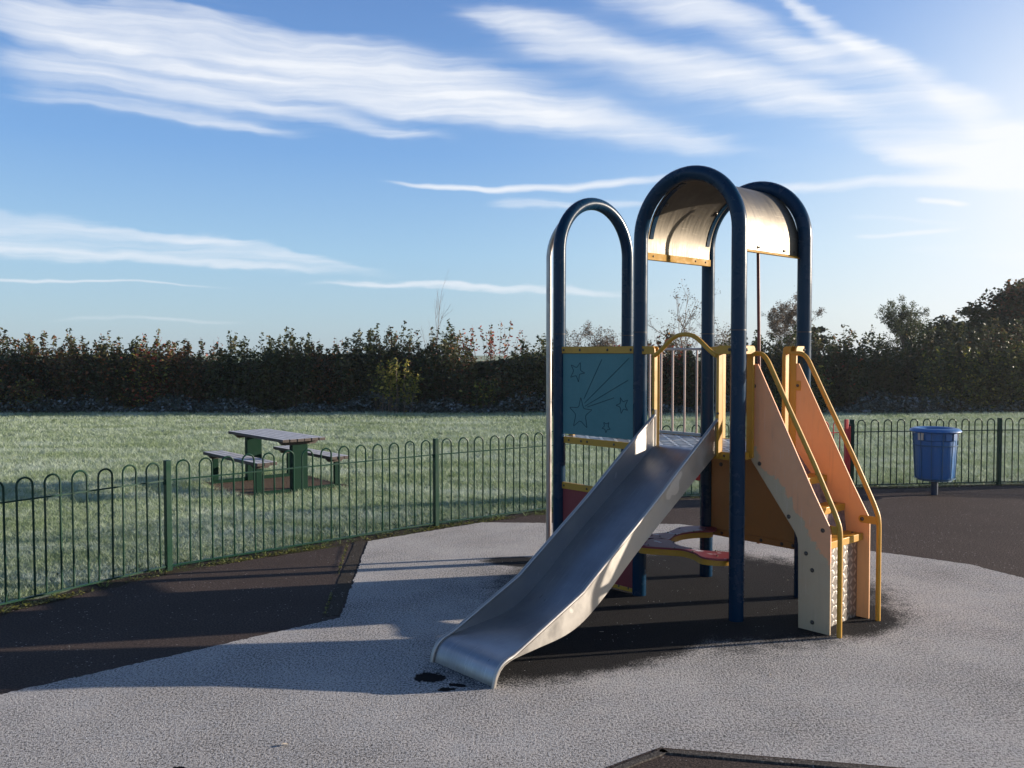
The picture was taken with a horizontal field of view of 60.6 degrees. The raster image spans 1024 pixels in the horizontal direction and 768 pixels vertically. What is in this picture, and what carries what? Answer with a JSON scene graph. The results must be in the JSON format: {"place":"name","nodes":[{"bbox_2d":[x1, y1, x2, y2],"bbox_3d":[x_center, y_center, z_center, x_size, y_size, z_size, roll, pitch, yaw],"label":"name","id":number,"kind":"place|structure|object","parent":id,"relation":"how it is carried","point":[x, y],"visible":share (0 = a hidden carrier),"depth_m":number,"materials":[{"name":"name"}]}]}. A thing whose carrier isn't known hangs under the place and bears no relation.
{"place":"outdoors","nodes":[
{"label":"outdoors","id":0,"kind":"place"},
{"bbox_2d":[0,522,1023,767],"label":"rubber surface","id":1,"kind":"object","parent":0,"point":[926,670],"visible":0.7,"depth_m":5.12,"materials":[{"name":"grey rubber"}]},
{"bbox_2d":[613,749,665,767],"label":"edging kerb","id":2,"kind":"structure","parent":1,"relation":"on","point":[642,759],"depth_m":4.15,"materials":[{"name":"concrete"}]},
{"bbox_2d":[430,165,881,688],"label":"play tower","id":3,"kind":"structure","parent":1,"relation":"on","point":[766,473],"depth_m":6.56,"materials":[{"name":"blue metal"}]},
{"bbox_2d":[660,748,886,767],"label":"edging kerb","id":4,"kind":"structure","parent":1,"relation":"on","point":[754,758],"depth_m":4.15,"materials":[{"name":"grey concrete"}]},
{"bbox_2d":[0,485,1023,693],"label":"tarmac","id":5,"kind":"structure","parent":0,"point":[131,623],"depth_m":7.03,"materials":[{"name":"black asphalt"}]},
{"bbox_2d":[324,541,365,615],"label":"edging kerb","id":6,"kind":"structure","parent":5,"relation":"on","point":[335,605],"depth_m":7.41,"materials":[{"name":"concrete"}]},
{"bbox_2d":[0,484,1022,613],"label":"moss","id":7,"kind":"object","parent":5,"relation":"on","point":[66,595],"visible":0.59,"depth_m":8.43,"materials":[{"name":"green plant"}]},
{"bbox_2d":[909,426,961,494],"bbox_3d":[5.795,1.077,12.014,0.660,0.962,0.660,0,2,-10],"label":"litter bin","id":8,"kind":"object","parent":5,"relation":"on","point":[935,454],"visible":0.99,"depth_m":11.81,"materials":[{"name":"blue paint"}]},
{"bbox_2d":[0,356,1023,602],"bbox_3d":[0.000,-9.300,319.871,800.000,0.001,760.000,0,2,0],"label":"grass field","id":9,"kind":"structure","parent":0,"point":[482,358],"depth_m":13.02,"materials":[{"name":"green plant"}]},
{"bbox_2d":[0,327,44,388],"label":"hedge shrub","id":10,"kind":"object","parent":9,"relation":"on","point":[4,355],"visible":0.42,"depth_m":29.04,"materials":[{"name":"green plant"}]},
{"bbox_2d":[0,379,52,412],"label":"hedge shrub","id":11,"kind":"object","parent":9,"relation":"on","point":[17,389],"visible":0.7,"depth_m":28.40,"materials":[{"name":"green plant"}]},
{"bbox_2d":[2,328,90,409],"bbox_3d":[-15.661,-0.509,29.801,2.669,2.864,2.506,0,2,0],"label":"hedge shrub","id":12,"kind":"object","parent":9,"relation":"on","point":[31,351],"visible":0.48,"depth_m":29.27,"materials":[{"name":"green plant"}]},
{"bbox_2d":[46,331,129,411],"bbox_3d":[-14.114,-0.449,29.570,2.397,2.737,2.680,0,2,0],"label":"hedge shrub","id":13,"kind":"object","parent":9,"relation":"on","point":[98,371],"visible":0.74,"depth_m":28.97,"materials":[{"name":"green plant"}]},
{"bbox_2d":[82,336,158,407],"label":"hedge shrub","id":14,"kind":"object","parent":9,"relation":"on","point":[122,364],"visible":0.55,"depth_m":29.30,"materials":[{"name":"green plant"}]},
{"bbox_2d":[115,328,184,411],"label":"hedge shrub","id":15,"kind":"object","parent":9,"relation":"on","point":[154,356],"visible":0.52,"depth_m":29.16,"materials":[{"name":"green plant"}]},
{"bbox_2d":[139,339,215,410],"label":"hedge shrub","id":16,"kind":"object","parent":9,"relation":"on","point":[185,361],"visible":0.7,"depth_m":29.26,"materials":[{"name":"green plant"}]},
{"bbox_2d":[177,348,234,405],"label":"hedge shrub","id":17,"kind":"object","parent":9,"relation":"on","point":[200,388],"visible":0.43,"depth_m":29.29,"materials":[{"name":"green plant"}]},
{"bbox_2d":[202,330,286,409],"bbox_3d":[-8.867,-0.440,29.661,2.602,2.727,2.454,0,2,0],"label":"hedge shrub","id":18,"kind":"object","parent":9,"relation":"on","point":[247,386],"visible":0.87,"depth_m":29.10,"materials":[{"name":"green plant"}]},
{"bbox_2d":[197,476,347,497],"bbox_3d":[-3.516,1.516,12.910,1.707,0.062,1.795,-2,3,-38],"label":"paving pad","id":19,"kind":"object","parent":9,"relation":"on","point":[268,485],"visible":0.31,"depth_m":12.85,"materials":[{"name":"grey concrete"}]},
{"bbox_2d":[203,429,347,495],"bbox_3d":[-3.480,1.111,12.877,1.410,0.758,1.880,-2,3,-41],"label":"picnic table","id":20,"kind":"object","parent":19,"relation":"on","point":[296,444],"visible":0.86,"depth_m":12.61,"materials":[{"name":"brown wood"}]},
{"bbox_2d":[254,326,324,409],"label":"hedge shrub","id":21,"kind":"object","parent":9,"relation":"on","point":[287,359],"visible":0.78,"depth_m":29.12,"materials":[{"name":"green plant"}]},
{"bbox_2d":[279,342,362,408],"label":"hedge shrub","id":22,"kind":"object","parent":9,"relation":"on","point":[328,376],"visible":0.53,"depth_m":29.43,"materials":[{"name":"green plant"}]},
{"bbox_2d":[315,338,349,353],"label":"hedge shrub","id":23,"kind":"object","parent":9,"relation":"on","point":[334,342],"visible":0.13,"depth_m":30.91,"materials":[{"name":"green plant"}]},
{"bbox_2d":[330,323,401,411],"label":"hedge shrub","id":24,"kind":"object","parent":9,"relation":"on","point":[370,347],"visible":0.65,"depth_m":29.22,"materials":[{"name":"green plant"}]},
{"bbox_2d":[366,357,423,413],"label":"sapling clump","id":25,"kind":"object","parent":9,"relation":"on","point":[390,390],"visible":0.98,"depth_m":28.36,"materials":[{"name":"green plant"}]},
{"bbox_2d":[369,320,439,411],"bbox_3d":[-3.583,-0.613,29.850,2.416,3.092,2.318,0,2,0],"label":"hedge shrub","id":26,"kind":"object","parent":9,"relation":"on","point":[406,351],"visible":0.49,"depth_m":29.33,"materials":[{"name":"green plant"}]},
{"bbox_2d":[414,280,451,349],"bbox_3d":[-2.819,-1.631,30.969,1.753,4.991,1.382,1,2,27],"label":"bare tree","id":27,"kind":"object","parent":9,"relation":"on","point":[438,320],"visible":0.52,"depth_m":31.26,"materials":[{"name":"brown plant"}]},
{"bbox_2d":[408,318,477,410],"bbox_3d":[-2.326,-0.644,29.810,2.369,3.155,2.370,0,2,0],"label":"hedge shrub","id":28,"kind":"object","parent":9,"relation":"on","point":[444,352],"visible":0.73,"depth_m":29.22,"materials":[{"name":"green plant"}]},
{"bbox_2d":[455,321,526,373],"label":"red leaved shrub","id":29,"kind":"object","parent":9,"relation":"on","point":[491,341],"visible":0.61,"depth_m":30.43,"materials":[{"name":"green plant"}]},
{"bbox_2d":[0,351,1022,410],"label":"hedge undergrowth","id":30,"kind":"object","parent":9,"relation":"on","point":[482,366],"visible":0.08,"depth_m":29.93,"materials":[{"name":"green plant"}]},
{"bbox_2d":[0,385,1023,413],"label":"bramble undergrowth","id":31,"kind":"object","parent":9,"relation":"on","point":[224,407],"visible":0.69,"depth_m":28.53,"materials":[{"name":"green plant"}]},
{"bbox_2d":[503,333,566,411],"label":"hedge shrub","id":32,"kind":"object","parent":9,"relation":"on","point":[536,380],"visible":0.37,"depth_m":29.32,"materials":[{"name":"green plant"}]},
{"bbox_2d":[530,320,611,354],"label":"bare tree","id":33,"kind":"object","parent":9,"relation":"on","point":[577,343],"visible":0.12,"depth_m":42.23,"materials":[{"name":"brown plant"}]},
{"bbox_2d":[581,325,648,345],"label":"bare tree","id":34,"kind":"object","parent":9,"relation":"on","point":[604,342],"visible":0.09,"depth_m":41.67,"materials":[{"name":"brown plant"}]},
{"bbox_2d":[606,343,662,404],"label":"hedge shrub","id":35,"kind":"object","parent":9,"relation":"on","point":[609,344],"visible":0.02,"depth_m":29.57,"materials":[{"name":"green plant"}]},
{"bbox_2d":[647,329,700,407],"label":"hedge shrub","id":36,"kind":"object","parent":9,"relation":"on","point":[678,360],"visible":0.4,"depth_m":29.31,"materials":[{"name":"green plant"}]},
{"bbox_2d":[647,279,720,357],"bbox_3d":[6.728,-1.904,36.814,3.418,5.150,4.919,-1,2,-16],"label":"bare tree","id":37,"kind":"object","parent":9,"relation":"on","point":[680,339],"visible":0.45,"depth_m":36.73,"materials":[{"name":"brown plant"}]},
{"bbox_2d":[670,342,729,408],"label":"hedge shrub","id":38,"kind":"object","parent":9,"relation":"on","point":[690,356],"visible":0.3,"depth_m":29.06,"materials":[{"name":"green plant"}]},
{"bbox_2d":[682,312,747,358],"bbox_3d":[8.834,-1.345,38.034,2.939,3.949,3.428,0,2,0],"label":"bare tree","id":39,"kind":"object","parent":9,"relation":"on","point":[723,336],"visible":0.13,"depth_m":37.80,"materials":[{"name":"brown plant"}]},
{"bbox_2d":[714,333,779,403],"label":"hedge shrub","id":40,"kind":"object","parent":9,"relation":"on","point":[727,358],"visible":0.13,"depth_m":29.21,"materials":[{"name":"green plant"}]},
{"bbox_2d":[746,324,827,406],"bbox_3d":[9.038,-0.544,29.597,2.767,2.947,2.447,0,2,0],"label":"hedge shrub","id":41,"kind":"object","parent":9,"relation":"on","point":[778,360],"visible":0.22,"depth_m":28.94,"materials":[{"name":"green plant"}]},
{"bbox_2d":[761,293,825,352],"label":"bare tree","id":42,"kind":"object","parent":9,"relation":"on","point":[775,321],"visible":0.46,"depth_m":44.74,"materials":[{"name":"brown plant"}]},
{"bbox_2d":[769,364,834,412],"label":"hedge shrub","id":43,"kind":"object","parent":9,"relation":"on","point":[816,393],"visible":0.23,"depth_m":28.47,"materials":[{"name":"green plant"}]},
{"bbox_2d":[811,326,836,354],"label":"round tree","id":44,"kind":"object","parent":9,"relation":"on","point":[822,330],"visible":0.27,"depth_m":43.82,"materials":[{"name":"green plant"}]},
{"bbox_2d":[811,324,869,408],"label":"hedge shrub","id":45,"kind":"object","parent":9,"relation":"on","point":[842,354],"visible":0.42,"depth_m":29.19,"materials":[{"name":"green plant"}]},
{"bbox_2d":[823,325,907,408],"bbox_3d":[12.007,-0.581,30.066,2.366,2.953,2.504,0,2,0],"label":"hedge shrub","id":46,"kind":"object","parent":9,"relation":"on","point":[878,357],"visible":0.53,"depth_m":29.35,"materials":[{"name":"green plant"}]},
{"bbox_2d":[874,294,930,359],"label":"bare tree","id":47,"kind":"object","parent":9,"relation":"on","point":[895,324],"visible":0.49,"depth_m":44.02,"materials":[{"name":"green plant"}]},
{"bbox_2d":[866,328,943,409],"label":"hedge shrub","id":48,"kind":"object","parent":9,"relation":"on","point":[909,349],"visible":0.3,"depth_m":29.62,"materials":[{"name":"green plant"}]},
{"bbox_2d":[907,343,986,411],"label":"hedge shrub","id":49,"kind":"object","parent":9,"relation":"on","point":[941,370],"visible":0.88,"depth_m":28.71,"materials":[{"name":"green plant"}]},
{"bbox_2d":[911,314,983,356],"bbox_3d":[16.540,-0.861,33.006,3.193,3.549,3.231,0,2,0],"label":"oak tree","id":50,"kind":"object","parent":9,"relation":"on","point":[947,324],"visible":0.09,"depth_m":32.53,"materials":[{"name":"green plant"}]},
{"bbox_2d":[906,314,999,405],"bbox_3d":[14.937,-0.762,30.157,2.764,3.345,2.464,0,2,0],"label":"hedge shrub","id":51,"kind":"object","parent":9,"relation":"on","point":[945,342],"visible":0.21,"depth_m":29.80,"materials":[{"name":"green plant"}]},
{"bbox_2d":[953,317,1023,397],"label":"hedge shrub","id":52,"kind":"object","parent":9,"relation":"on","point":[1001,346],"visible":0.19,"depth_m":29.98,"materials":[{"name":"green plant"}]},
{"bbox_2d":[955,278,1023,351],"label":"oak tree","id":53,"kind":"object","parent":9,"relation":"on","point":[1010,298],"visible":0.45,"depth_m":33.60,"materials":[{"name":"green plant"}]},
{"bbox_2d":[957,302,1023,350],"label":"oak tree","id":54,"kind":"object","parent":9,"relation":"on","point":[975,322],"visible":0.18,"depth_m":33.49,"materials":[{"name":"green plant"}]},
{"bbox_2d":[967,340,1023,411],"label":"hedge shrub","id":55,"kind":"object","parent":9,"relation":"on","point":[1014,381],"visible":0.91,"depth_m":28.76,"materials":[{"name":"green plant"}]},
{"bbox_2d":[0,473,1023,615],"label":"verge","id":56,"kind":"structure","parent":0,"point":[116,583],"depth_m":8.44,"materials":[{"name":"green plant"}]},
{"bbox_2d":[0,424,729,604],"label":"hoop fence","id":57,"kind":"object","parent":56,"relation":"on","point":[167,480],"visible":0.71,"depth_m":8.40,"materials":[{"name":"green metal"}]},
{"bbox_2d":[850,418,1023,485],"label":"hoop fence","id":58,"kind":"object","parent":56,"relation":"on","point":[999,430],"visible":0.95,"depth_m":12.87,"materials":[{"name":"metal"}]},
{"bbox_2d":[826,419,850,474],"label":"gate","id":59,"kind":"structure","parent":58,"relation":"attached to","point":[847,428],"depth_m":12.59,"materials":[{"name":"red metal"}]},
{"bbox_2d":[0,0,1023,355],"label":"sky","id":60,"kind":"structure","parent":0,"point":[192,171],"materials":[{"name":"blue"}]},
{"bbox_2d":[605,747,901,767],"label":"tarmac bay","id":61,"kind":"object","parent":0,"point":[671,761],"visible":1,"depth_m":4.13,"materials":[{"name":"black asphalt"}]}
]}

